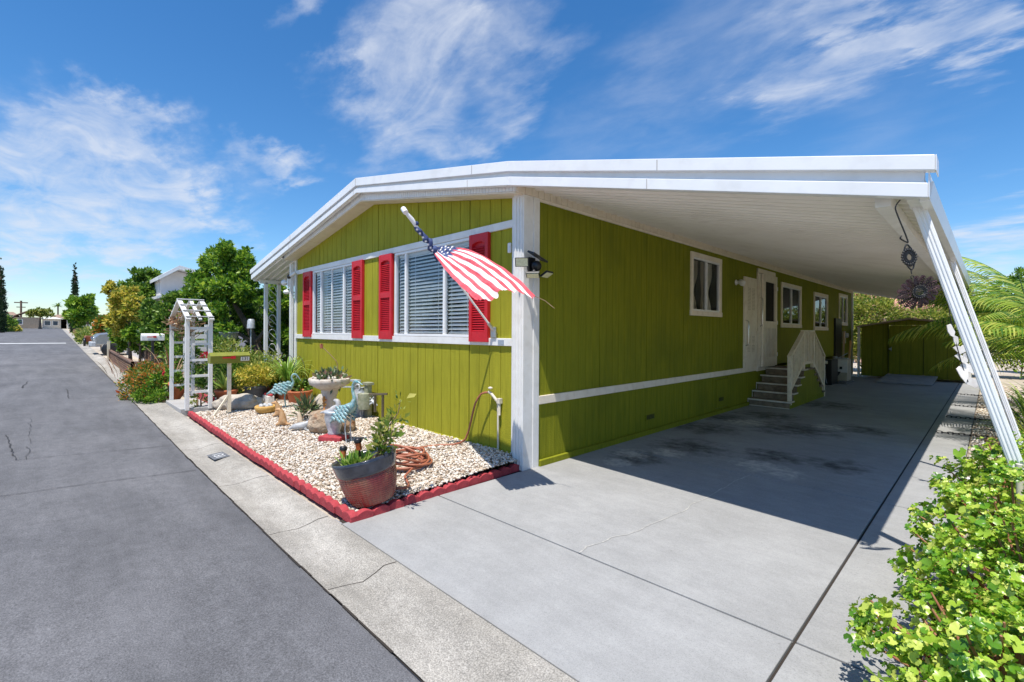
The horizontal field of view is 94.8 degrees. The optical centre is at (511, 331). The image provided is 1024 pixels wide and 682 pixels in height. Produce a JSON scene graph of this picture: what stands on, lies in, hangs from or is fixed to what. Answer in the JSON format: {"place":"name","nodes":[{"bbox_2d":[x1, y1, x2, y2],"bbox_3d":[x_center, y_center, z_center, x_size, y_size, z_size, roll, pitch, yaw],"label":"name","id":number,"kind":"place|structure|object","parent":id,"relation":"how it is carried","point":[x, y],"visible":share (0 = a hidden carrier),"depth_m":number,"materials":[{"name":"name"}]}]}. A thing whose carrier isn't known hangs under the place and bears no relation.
{"place":"outdoors","nodes":[
{"label":"outdoors","id":0,"kind":"place"},
{"bbox_2d":[0,328,420,681],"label":"road","id":1,"kind":"structure","parent":0,"point":[194,574],"depth_m":3.08,"materials":[{"name":"asphalt"}]},
{"bbox_2d":[1,381,189,495],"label":"road crack","id":2,"kind":"object","parent":1,"relation":"on","point":[58,455],"visible":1,"depth_m":5.84,"materials":[{"name":"asphalt"}]},
{"bbox_2d":[195,399,517,511],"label":"gravel","id":3,"kind":"structure","parent":0,"point":[245,422],"depth_m":5.81,"materials":[{"name":"gravel"}]},
{"bbox_2d":[207,352,250,411],"bbox_3d":[-5.005,0.894,8.332,0.620,1.059,0.250,0,0,-45],"label":"mailbox","id":4,"kind":"object","parent":3,"relation":"on","point":[228,358],"visible":1,"depth_m":8.30,"materials":[{"name":"green paint"}]},
{"bbox_2d":[212,393,263,409],"bbox_3d":[-5.119,1.294,8.796,0.904,0.282,0.441,0,0,9],"label":"boulder","id":5,"kind":"object","parent":3,"relation":"on","point":[244,401],"visible":0.83,"depth_m":8.65,"materials":[{"name":"stone"}]},
{"bbox_2d":[254,403,274,413],"bbox_3d":[-4.339,1.352,8.294,0.360,0.170,0.360,0,0,-45],"label":"basket ornament","id":6,"kind":"object","parent":3,"relation":"on","point":[266,408],"visible":0.96,"depth_m":8.18,"materials":[{"name":"yellow wicker"}]},
{"bbox_2d":[275,405,290,425],"bbox_3d":[-3.509,1.279,7.212,0.242,0.312,0.106,0,0,-4],"label":"animal figurine","id":7,"kind":"object","parent":3,"relation":"on","point":[282,419],"visible":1,"depth_m":7.18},
{"bbox_2d":[266,373,300,407],"bbox_3d":[-4.239,1.107,8.747,0.583,0.654,0.199,0,0,-25],"label":"heron statue","id":8,"kind":"object","parent":3,"relation":"on","point":[284,388],"visible":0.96,"depth_m":8.69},
{"bbox_2d":[289,421,308,430],"bbox_3d":[-3.070,1.347,6.879,0.366,0.196,0.112,0,0,-13],"label":"animal figurine","id":9,"kind":"object","parent":3,"relation":"on","point":[301,425],"visible":0.66,"depth_m":6.83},
{"bbox_2d":[287,376,313,402],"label":"potted plant","id":10,"kind":"object","parent":3,"relation":"on","point":[296,390],"visible":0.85,"depth_m":9.34,"materials":[{"name":"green plant"}]},
{"bbox_2d":[288,391,322,418],"bbox_3d":[-3.339,1.228,7.676,0.556,0.605,0.703,0,0,-9],"label":"succulent cluster","id":11,"kind":"object","parent":3,"relation":"on","point":[305,404],"visible":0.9,"depth_m":7.58,"materials":[{"name":"green plant"}]},
{"bbox_2d":[308,365,351,408],"bbox_3d":[-2.897,0.994,7.473,0.630,0.902,0.713,0,0,-45],"label":"birdbath planter","id":12,"kind":"object","parent":3,"relation":"on","point":[328,383],"visible":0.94,"depth_m":7.31,"materials":[{"name":"concrete"}]},
{"bbox_2d":[307,408,355,432],"bbox_3d":[-2.599,1.264,6.808,0.698,0.344,0.479,0,0,-3],"label":"boulder","id":13,"kind":"object","parent":3,"relation":"on","point":[316,423],"visible":0.54,"depth_m":6.62,"materials":[{"name":"stone"}]},
{"bbox_2d":[326,500,339,513],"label":"edging block","id":14,"kind":"structure","parent":3,"relation":"on","point":[331,505],"depth_m":4.04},
{"bbox_2d":[318,433,348,441],"bbox_3d":[-2.376,1.418,6.270,0.340,0.070,0.200,0,0,17],"label":"red brick","id":15,"kind":"object","parent":3,"relation":"on","point":[334,438],"visible":0.85,"depth_m":6.20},
{"bbox_2d":[320,399,341,434],"bbox_3d":[-2.425,1.151,6.393,0.267,0.473,0.316,0,0,-45],"label":"urn statue","id":16,"kind":"object","parent":15,"relation":"on","point":[334,428],"visible":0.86,"depth_m":6.30,"materials":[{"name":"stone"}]},
{"bbox_2d":[335,504,348,518],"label":"edging block","id":17,"kind":"structure","parent":3,"relation":"on","point":[340,509],"depth_m":3.94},
{"bbox_2d":[330,380,362,442],"bbox_3d":[-2.165,1.040,6.149,0.568,0.830,0.203,0,0,31],"label":"heron statue","id":18,"kind":"object","parent":3,"relation":"on","point":[342,412],"visible":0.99,"depth_m":6.08,"materials":[{"name":"metal"}]},
{"bbox_2d":[342,379,373,417],"bbox_3d":[-2.554,1.127,7.836,0.280,0.640,0.686,0,0,-45],"label":"pump ornament","id":19,"kind":"object","parent":3,"relation":"on","point":[363,400],"visible":0.68,"depth_m":7.72,"materials":[{"name":"metal"}]},
{"bbox_2d":[331,390,415,507],"bbox_3d":[-1.213,1.001,4.098,0.698,1.011,0.553,0,0,9],"label":"potted plant","id":20,"kind":"object","parent":3,"relation":"on","point":[369,479],"visible":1,"depth_m":3.95,"materials":[{"name":"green plant"}]},
{"bbox_2d":[369,393,387,420],"bbox_3d":[-2.066,1.197,7.262,0.292,0.505,0.042,0,0,4],"label":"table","id":21,"kind":"object","parent":3,"relation":"on","point":[382,403],"visible":0.88,"depth_m":7.25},
{"bbox_2d":[390,391,487,489],"bbox_3d":[-1.031,1.080,5.154,0.853,0.715,1.662,0,0,25],"label":"garden hose","id":22,"kind":"object","parent":3,"relation":"on","point":[424,458],"visible":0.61,"depth_m":5.03,"materials":[{"name":"rubber"}]},
{"bbox_2d":[0,0,1023,322],"label":"sky","id":23,"kind":"structure","parent":0,"point":[137,133],"materials":[{"name":"blue"}]},
{"bbox_2d":[66,326,1023,681],"bbox_3d":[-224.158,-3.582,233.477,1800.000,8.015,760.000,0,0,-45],"label":"ground","id":24,"kind":"structure","parent":0,"point":[1010,374],"depth_m":7.00,"materials":[{"name":"soil"}]},
{"bbox_2d":[0,258,10,332],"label":"cypress tree","id":25,"kind":"object","parent":24,"relation":"on","point":[3,307],"visible":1,"depth_m":64.85,"materials":[{"name":"green plant"}]},
{"bbox_2d":[4,314,20,331],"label":"shrub","id":26,"kind":"object","parent":24,"relation":"on","point":[13,322],"visible":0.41,"depth_m":70.57,"materials":[{"name":"green plant"}]},
{"bbox_2d":[11,311,42,327],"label":"house","id":27,"kind":"structure","parent":24,"relation":"on","point":[31,322],"depth_m":108.60,"materials":[{"name":"beige"}]},
{"bbox_2d":[24,306,55,328],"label":"street tree","id":28,"kind":"object","parent":24,"relation":"on","point":[39,312],"visible":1,"depth_m":100.72,"materials":[{"name":"green plant"}]},
{"bbox_2d":[41,317,60,328],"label":"house","id":29,"kind":"structure","parent":24,"relation":"on","point":[51,323],"depth_m":111.98,"materials":[{"name":"beige"}]},
{"bbox_2d":[68,263,79,332],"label":"cypress tree","id":30,"kind":"object","parent":24,"relation":"on","point":[74,288],"visible":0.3,"depth_m":67.03,"materials":[{"name":"green plant"}]},
{"bbox_2d":[60,293,100,328],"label":"tree","id":31,"kind":"object","parent":24,"relation":"on","point":[81,310],"visible":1,"depth_m":44.12,"materials":[{"name":"green plant"}]},
{"bbox_2d":[72,329,94,343],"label":"shrub","id":32,"kind":"object","parent":24,"relation":"on","point":[78,337],"visible":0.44,"depth_m":34.93,"materials":[{"name":"green plant"}]},
{"bbox_2d":[90,314,107,349],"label":"shrub","id":33,"kind":"object","parent":24,"relation":"on","point":[98,325],"visible":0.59,"depth_m":25.83,"materials":[{"name":"plant"}]},
{"bbox_2d":[89,332,123,352],"bbox_3d":[-19.752,0.263,25.530,4.700,1.728,1.990,0,0,-45],"label":"parked car","id":34,"kind":"object","parent":24,"relation":"on","point":[97,339],"visible":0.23,"depth_m":23.52,"materials":[{"name":"silver metal"}]},
{"bbox_2d":[101,342,118,355],"bbox_3d":[-18.772,0.832,22.008,0.653,0.660,0.200,0,0,-45],"label":"spare tyre","id":35,"kind":"object","parent":24,"relation":"on","point":[104,349],"visible":0.49,"depth_m":21.85,"materials":[{"name":"black rubber"}]},
{"bbox_2d":[100,279,145,359],"bbox_3d":[-13.573,-0.297,16.429,2.722,3.156,1.162,0,0,25],"label":"tree","id":36,"kind":"object","parent":24,"relation":"on","point":[124,306],"visible":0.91,"depth_m":16.27,"materials":[{"name":"yellow plant"}]},
{"bbox_2d":[104,319,148,361],"bbox_3d":[-14.405,0.266,17.698,6.495,2.017,1.380,0,0,41],"label":"tree","id":37,"kind":"object","parent":24,"relation":"on","point":[128,333],"visible":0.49,"depth_m":16.44,"materials":[{"name":"green plant"}]},
{"bbox_2d":[93,355,181,379],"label":"dry plants","id":38,"kind":"object","parent":24,"relation":"on","point":[119,366],"visible":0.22,"depth_m":14.75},
{"bbox_2d":[116,266,162,360],"bbox_3d":[-14.826,-0.767,19.112,2.095,3.980,4.251,0,0,-45],"label":"tree","id":39,"kind":"object","parent":24,"relation":"on","point":[141,277],"visible":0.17,"depth_m":19.02,"materials":[{"name":"green plant"}]},
{"bbox_2d":[114,354,168,400],"bbox_3d":[-8.187,1.008,10.541,1.085,0.990,2.429,0,0,-33],"label":"shrub","id":40,"kind":"object","parent":24,"relation":"on","point":[134,381],"visible":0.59,"depth_m":10.04,"materials":[{"name":"plant"}]},
{"bbox_2d":[109,348,179,374],"bbox_3d":[-13.362,1.020,16.880,1.220,0.700,8.600,0,0,-45],"label":"lattice fence","id":41,"kind":"object","parent":24,"relation":"on","point":[113,356],"visible":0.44,"depth_m":16.93,"materials":[{"name":"wood"}]},
{"bbox_2d":[130,383,168,403],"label":"shrub","id":42,"kind":"object","parent":24,"relation":"on","point":[154,394],"visible":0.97,"depth_m":9.53,"materials":[{"name":"green plant"}]},
{"bbox_2d":[141,333,164,371],"bbox_3d":[-9.689,0.699,12.694,0.500,1.300,0.188,0,0,-45],"label":"mailbox","id":43,"kind":"object","parent":24,"relation":"on","point":[152,337],"visible":0.73,"depth_m":12.66,"materials":[{"name":"white metal"}]},
{"bbox_2d":[124,346,198,387],"bbox_3d":[-7.855,0.792,10.791,1.755,1.040,1.467,0,0,7],"label":"strappy plant","id":44,"kind":"object","parent":24,"relation":"on","point":[166,361],"visible":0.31,"depth_m":10.69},
{"bbox_2d":[145,366,184,399],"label":"potted plant","id":45,"kind":"object","parent":24,"relation":"on","point":[159,376],"visible":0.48,"depth_m":9.76,"materials":[{"name":"green plant"}]},
{"bbox_2d":[136,289,221,354],"bbox_3d":[-10.179,-0.017,14.199,3.680,2.627,1.671,0,0,22],"label":"tree","id":46,"kind":"object","parent":24,"relation":"on","point":[156,313],"visible":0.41,"depth_m":14.09,"materials":[{"name":"green plant"}]},
{"bbox_2d":[183,325,207,389],"bbox_3d":[-7.452,0.621,11.091,0.480,1.580,0.080,0,0,-45],"label":"slatted fence","id":47,"kind":"object","parent":24,"relation":"on","point":[204,336],"visible":0.29,"depth_m":11.14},
{"bbox_2d":[125,265,283,360],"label":"gabled house","id":48,"kind":"structure","parent":24,"relation":"on","point":[169,280],"depth_m":18.26,"materials":[{"name":"white"}]},
{"bbox_2d":[158,320,273,388],"bbox_3d":[-8.066,0.568,12.539,4.597,1.915,1.761,0,0,25],"label":"shrub","id":49,"kind":"object","parent":24,"relation":"on","point":[215,338],"visible":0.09,"depth_m":12.56,"materials":[{"name":"green plant"}]},
{"bbox_2d":[166,396,279,416],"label":"walkway","id":50,"kind":"structure","parent":24,"relation":"on","point":[177,405],"depth_m":8.79,"materials":[{"name":"concrete"}]},
{"bbox_2d":[169,298,213,410],"bbox_3d":[-6.250,0.392,9.144,0.435,2.050,1.732,0,0,-45],"label":"garden arbor","id":51,"kind":"object","parent":50,"relation":"on","point":[187,342],"visible":0.8,"depth_m":8.73,"materials":[{"name":"wood"}]},
{"bbox_2d":[161,306,204,391],"bbox_3d":[-6.642,0.350,9.527,0.745,1.772,1.009,0,0,-31],"label":"climbing vine","id":52,"kind":"object","parent":51,"relation":"attached to","point":[172,321],"visible":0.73,"depth_m":9.64,"materials":[{"name":"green plant"}]},
{"bbox_2d":[207,370,237,399],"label":"potted plant","id":53,"kind":"object","parent":50,"relation":"on","point":[222,386],"visible":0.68,"depth_m":9.05,"materials":[{"name":"green plant"}]},
{"bbox_2d":[232,358,278,397],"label":"potted plant","id":54,"kind":"object","parent":50,"relation":"on","point":[258,386],"visible":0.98,"depth_m":9.34,"materials":[{"name":"yellow plant"}]},
{"bbox_2d":[253,355,308,399],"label":"potted plant","id":55,"kind":"object","parent":50,"relation":"on","point":[285,372],"visible":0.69,"depth_m":9.64,"materials":[{"name":"green plant"}]},
{"bbox_2d":[194,361,256,395],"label":"shrub","id":56,"kind":"object","parent":24,"relation":"on","point":[202,382],"visible":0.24,"depth_m":9.78,"materials":[{"name":"green plant"}]},
{"bbox_2d":[179,237,273,353],"bbox_3d":[-7.997,-0.626,13.197,2.906,4.012,1.670,0,0,35],"label":"tree","id":57,"kind":"object","parent":24,"relation":"on","point":[219,281],"visible":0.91,"depth_m":12.93,"materials":[{"name":"green plant"}]},
{"bbox_2d":[213,306,243,340],"bbox_3d":[-7.470,-0.210,12.363,0.671,0.961,0.705,0,0,-16],"label":"hanging basket","id":58,"kind":"object","parent":57,"relation":"hanging from","point":[220,326],"visible":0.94,"depth_m":12.26,"materials":[{"name":"metal"}]},
{"bbox_2d":[199,333,264,380],"bbox_3d":[-6.563,0.743,11.040,1.242,1.431,2.619,0,0,-45],"label":"shrub","id":59,"kind":"object","parent":24,"relation":"on","point":[226,345],"visible":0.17,"depth_m":10.92,"materials":[{"name":"green plant"}]},
{"bbox_2d":[180,285,293,364],"bbox_3d":[-7.806,-0.216,14.210,6.858,3.249,2.213,0,0,23],"label":"tree","id":60,"kind":"object","parent":24,"relation":"on","point":[250,310],"visible":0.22,"depth_m":14.03,"materials":[{"name":"green plant"}]},
{"bbox_2d":[189,350,285,407],"bbox_3d":[-5.398,0.938,9.585,1.044,1.137,2.225,0,0,10],"label":"shrub","id":61,"kind":"object","parent":24,"relation":"on","point":[256,359],"visible":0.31,"depth_m":9.75,"materials":[{"name":"green plant"}]},
{"bbox_2d":[247,319,254,350],"bbox_3d":[-6.771,0.544,12.210,0.195,1.740,0.200,0,0,-45],"label":"pole lamp","id":62,"kind":"object","parent":24,"relation":"on","point":[250,323],"visible":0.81,"depth_m":12.17,"materials":[{"name":"metal"}]},
{"bbox_2d":[254,284,293,345],"bbox_3d":[-6.186,-0.095,13.077,2.215,3.032,1.372,0,0,-1],"label":"tree","id":63,"kind":"object","parent":24,"relation":"on","point":[284,317],"visible":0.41,"depth_m":12.73,"materials":[{"name":"green plant"}]},
{"bbox_2d":[62,329,576,681],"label":"gutter","id":64,"kind":"object","parent":24,"relation":"on","point":[423,629],"visible":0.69,"depth_m":2.89,"materials":[{"name":"concrete"}]},
{"bbox_2d":[207,452,229,459],"bbox_3d":[-3.582,1.513,5.742,0.300,0.018,0.170,0,0,42],"label":"curb plate","id":65,"kind":"object","parent":64,"relation":"on","point":[218,455],"visible":1,"depth_m":5.73,"materials":[{"name":"white paint"}]},
{"bbox_2d":[93,361,423,681],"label":"gutter joint","id":66,"kind":"object","parent":64,"relation":"on","point":[364,625],"visible":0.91,"depth_m":3.03,"materials":[{"name":"grey"}]},
{"bbox_2d":[250,154,1023,470],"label":"mobile home","id":67,"kind":"object","parent":24,"relation":"on","point":[671,290],"visible":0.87,"depth_m":6.40,"materials":[{"name":"green paint"}]},
{"bbox_2d":[312,263,351,334],"bbox_3d":[-3.284,-0.587,9.210,0.525,1.290,1.800,0,0,-45],"label":"window","id":68,"kind":"structure","parent":67,"relation":"in","point":[334,284],"depth_m":9.39,"materials":[{"name":"white metal"}]},
{"bbox_2d":[394,237,468,336],"bbox_3d":[-1.001,-0.575,6.890,0.525,1.290,1.890,0,0,-45],"label":"window","id":69,"kind":"structure","parent":67,"relation":"in","point":[432,304],"depth_m":7.07,"materials":[{"name":"white metal"}]},
{"bbox_2d":[401,206,554,337],"bbox_3d":[-0.469,-0.641,4.730,1.185,1.426,1.796,0,0,-18],"label":"house flag","id":70,"kind":"object","parent":67,"relation":"attached to","point":[475,275],"visible":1,"depth_m":4.58,"materials":[{"name":"multicoloured fabric"}]},
{"bbox_2d":[487,387,501,448],"bbox_3d":[-0.212,1.059,5.676,0.205,0.780,0.060,0,0,33],"label":"garden tap","id":71,"kind":"object","parent":67,"relation":"attached to","point":[498,401],"visible":0.93,"depth_m":5.65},
{"bbox_2d":[515,250,552,277],"bbox_3d":[0.270,-0.744,5.208,0.486,0.306,0.204,0,0,-34],"label":"floodlight","id":72,"kind":"object","parent":67,"relation":"attached to","point":[532,265],"visible":1,"depth_m":5.18,"materials":[{"name":"black plastic"}]},
{"bbox_2d":[690,251,721,316],"bbox_3d":[3.389,-0.837,8.779,1.340,1.110,0.534,0,0,-45],"label":"window","id":73,"kind":"structure","parent":67,"relation":"in","point":[705,270],"depth_m":8.78,"materials":[{"name":"beige paint"}]},
{"bbox_2d":[743,276,756,368],"bbox_3d":[5.164,-0.193,10.137,0.760,1.940,0.111,0,0,-45],"label":"utility door","id":74,"kind":"structure","parent":67,"relation":"in","point":[750,287],"depth_m":10.09,"materials":[{"name":"beige paint"}]},
{"bbox_2d":[781,282,801,327],"bbox_3d":[7.127,-0.668,12.458,1.770,1.130,0.534,0,0,-45],"label":"window","id":75,"kind":"structure","parent":67,"relation":"in","point":[791,295],"depth_m":12.87,"materials":[{"name":"beige paint"}]},
{"bbox_2d":[813,292,827,329],"bbox_3d":[9.290,-0.606,14.586,1.700,1.130,0.534,0,0,-45],"label":"window","id":76,"kind":"structure","parent":67,"relation":"in","point":[820,301],"depth_m":14.93,"materials":[{"name":"beige paint"}]},
{"bbox_2d":[839,293,847,325],"bbox_3d":[11.500,-0.770,16.761,1.340,1.100,0.534,0,0,-45],"label":"window","id":77,"kind":"structure","parent":67,"relation":"in","point":[843,299],"depth_m":16.97,"materials":[{"name":"beige paint"}]},
{"bbox_2d":[895,200,939,308],"bbox_3d":[2.378,-0.455,2.771,0.257,0.641,0.053,0,0,5],"label":"wind spinner","id":78,"kind":"object","parent":67,"relation":"hanging from","point":[909,286],"visible":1,"depth_m":2.76,"materials":[{"name":"black plastic"}]},
{"bbox_2d":[946,305,978,386],"bbox_3d":[4.204,-0.089,4.429,0.320,1.219,0.048,0,0,5],"label":"shell chime","id":79,"kind":"object","parent":67,"relation":"hanging from","point":[964,368],"visible":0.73,"depth_m":4.42,"materials":[{"name":"white"}]},
{"bbox_2d":[853,292,917,366],"bbox_3d":[14.706,-0.265,19.746,2.306,3.789,3.598,0,0,-23],"label":"hedge","id":80,"kind":"object","parent":24,"relation":"on","point":[863,308],"visible":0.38,"depth_m":19.19,"materials":[{"name":"plant"}]},
{"bbox_2d":[854,295,948,361],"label":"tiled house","id":81,"kind":"structure","parent":24,"relation":"on","point":[904,309],"depth_m":23.73,"materials":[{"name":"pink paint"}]},
{"bbox_2d":[855,318,971,380],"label":"garden shed","id":82,"kind":"structure","parent":24,"relation":"on","point":[880,356],"depth_m":16.04,"materials":[{"name":"green paint"}]},
{"bbox_2d":[889,325,922,375],"bbox_3d":[13.361,0.670,15.985,0.077,1.760,0.900,0,0,-45],"label":"door","id":83,"kind":"structure","parent":82,"relation":"in","point":[905,358],"depth_m":16.01,"materials":[{"name":"green paint"}]},
{"bbox_2d":[924,325,960,379],"bbox_3d":[14.026,0.673,15.356,0.011,1.760,0.890,0,0,-45],"label":"door","id":84,"kind":"structure","parent":82,"relation":"in","point":[934,353],"depth_m":15.40,"materials":[{"name":"green paint"}]},
{"bbox_2d":[891,296,1023,377],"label":"hedge","id":85,"kind":"object","parent":24,"relation":"on","point":[923,314],"visible":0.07,"depth_m":17.95,"materials":[{"name":"plant"}]},
{"bbox_2d":[991,266,1023,295],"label":"tree","id":86,"kind":"object","parent":24,"relation":"on","point":[1014,278],"visible":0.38,"depth_m":19.00,"materials":[{"name":"green plant"}]},
{"bbox_2d":[334,377,979,681],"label":"driveway","id":87,"kind":"structure","parent":0,"point":[731,582],"depth_m":3.53,"materials":[{"name":"concrete"}]},
{"bbox_2d":[343,510,356,522],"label":"edging block","id":88,"kind":"structure","parent":87,"relation":"on","point":[350,516],"depth_m":3.82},
{"bbox_2d":[356,508,373,520],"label":"edging block","id":89,"kind":"structure","parent":87,"relation":"on","point":[364,513],"depth_m":3.87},
{"bbox_2d":[371,503,389,515],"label":"edging block","id":90,"kind":"structure","parent":87,"relation":"on","point":[380,508],"depth_m":3.98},
{"bbox_2d":[386,499,404,510],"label":"edging block","id":91,"kind":"structure","parent":87,"relation":"on","point":[393,504],"depth_m":4.09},
{"bbox_2d":[401,494,418,505],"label":"edging block","id":92,"kind":"structure","parent":87,"relation":"on","point":[408,499],"depth_m":4.21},
{"bbox_2d":[416,490,432,501],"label":"edging block","id":93,"kind":"structure","parent":87,"relation":"on","point":[422,495],"depth_m":4.31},
{"bbox_2d":[430,486,445,496],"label":"edging block","id":94,"kind":"structure","parent":87,"relation":"on","point":[437,491],"depth_m":4.43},
{"bbox_2d":[443,483,457,492],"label":"edging block","id":95,"kind":"structure","parent":87,"relation":"on","point":[450,487],"depth_m":4.54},
{"bbox_2d":[454,479,468,489],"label":"edging block","id":96,"kind":"structure","parent":87,"relation":"on","point":[462,483],"depth_m":4.66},
{"bbox_2d":[466,476,480,486],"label":"edging block","id":97,"kind":"structure","parent":87,"relation":"on","point":[473,480],"depth_m":4.76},
{"bbox_2d":[579,477,743,552],"bbox_3d":[1.539,1.549,4.177,2.779,0.001,0.106,0,0,-40],"label":"driveway crack","id":98,"kind":"object","parent":87,"relation":"on","point":[657,521],"visible":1,"depth_m":3.82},
{"bbox_2d":[748,330,824,408],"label":"entry steps","id":99,"kind":"structure","parent":87,"relation":"on","point":[796,379],"depth_m":10.28,"materials":[{"name":"green paint"}]},
{"bbox_2d":[820,359,837,384],"bbox_3d":[9.624,1.210,14.310,0.858,0.740,0.310,0,0,-45],"label":"cabinet","id":100,"kind":"object","parent":87,"relation":"on","point":[831,371],"visible":0.81,"depth_m":14.03,"materials":[{"name":"black plastic"}]},
{"bbox_2d":[834,318,841,357],"bbox_3d":[11.022,0.558,15.928,0.900,2.000,0.060,0,0,-45],"label":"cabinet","id":101,"kind":"object","parent":87,"relation":"on","point":[837,337],"visible":0.64,"depth_m":15.82,"materials":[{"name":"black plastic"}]},
{"bbox_2d":[836,380,853,383],"bbox_3d":[10.287,1.566,14.817,1.100,0.075,0.580,0,0,-45],"label":"equipment pad","id":102,"kind":"object","parent":87,"relation":"on","point":[844,382],"visible":0.36,"depth_m":14.42,"materials":[{"name":"concrete"}]},
{"bbox_2d":[833,358,850,380],"bbox_3d":[10.309,1.202,14.851,0.723,0.687,0.531,0,0,-45],"label":"air conditioner","id":103,"kind":"object","parent":102,"relation":"on","point":[844,369],"visible":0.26,"depth_m":14.58,"materials":[{"name":"beige metal"}]},
{"bbox_2d":[876,374,937,385],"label":"loading ramp","id":104,"kind":"structure","parent":87,"relation":"on","point":[910,379],"depth_m":14.87,"materials":[{"name":"grey concrete"}]},
{"bbox_2d":[934,386,1020,668],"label":"side strip ground","id":105,"kind":"structure","parent":0,"point":[971,571],"depth_m":3.66,"materials":[{"name":"gravel"}]},
{"bbox_2d":[843,430,1023,681],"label":"geranium bush","id":106,"kind":"object","parent":105,"relation":"on","point":[976,626],"visible":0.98,"depth_m":1.98,"materials":[{"name":"green plant"}]},
{"bbox_2d":[888,257,1023,373],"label":"feather palm","id":107,"kind":"object","parent":105,"relation":"on","point":[992,314],"visible":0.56,"depth_m":7.76,"materials":[{"name":"plant"}]},
{"bbox_2d":[941,271,1023,355],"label":"feather palm","id":108,"kind":"object","parent":105,"relation":"on","point":[1015,331],"visible":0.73,"depth_m":6.39,"materials":[{"name":"plant"}]},
{"bbox_2d":[977,379,1023,415],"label":"strappy plant","id":109,"kind":"object","parent":105,"relation":"on","point":[1020,398],"visible":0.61,"depth_m":8.92,"materials":[{"name":"green plant"}]},
{"bbox_2d":[1015,463,1023,550],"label":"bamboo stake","id":110,"kind":"object","parent":105,"relation":"on","point":[1019,487],"visible":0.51,"depth_m":2.50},
{"bbox_2d":[964,385,1023,501],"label":"side gravel","id":111,"kind":"structure","parent":0,"point":[981,423],"depth_m":8.30,"materials":[{"name":"gravel"}]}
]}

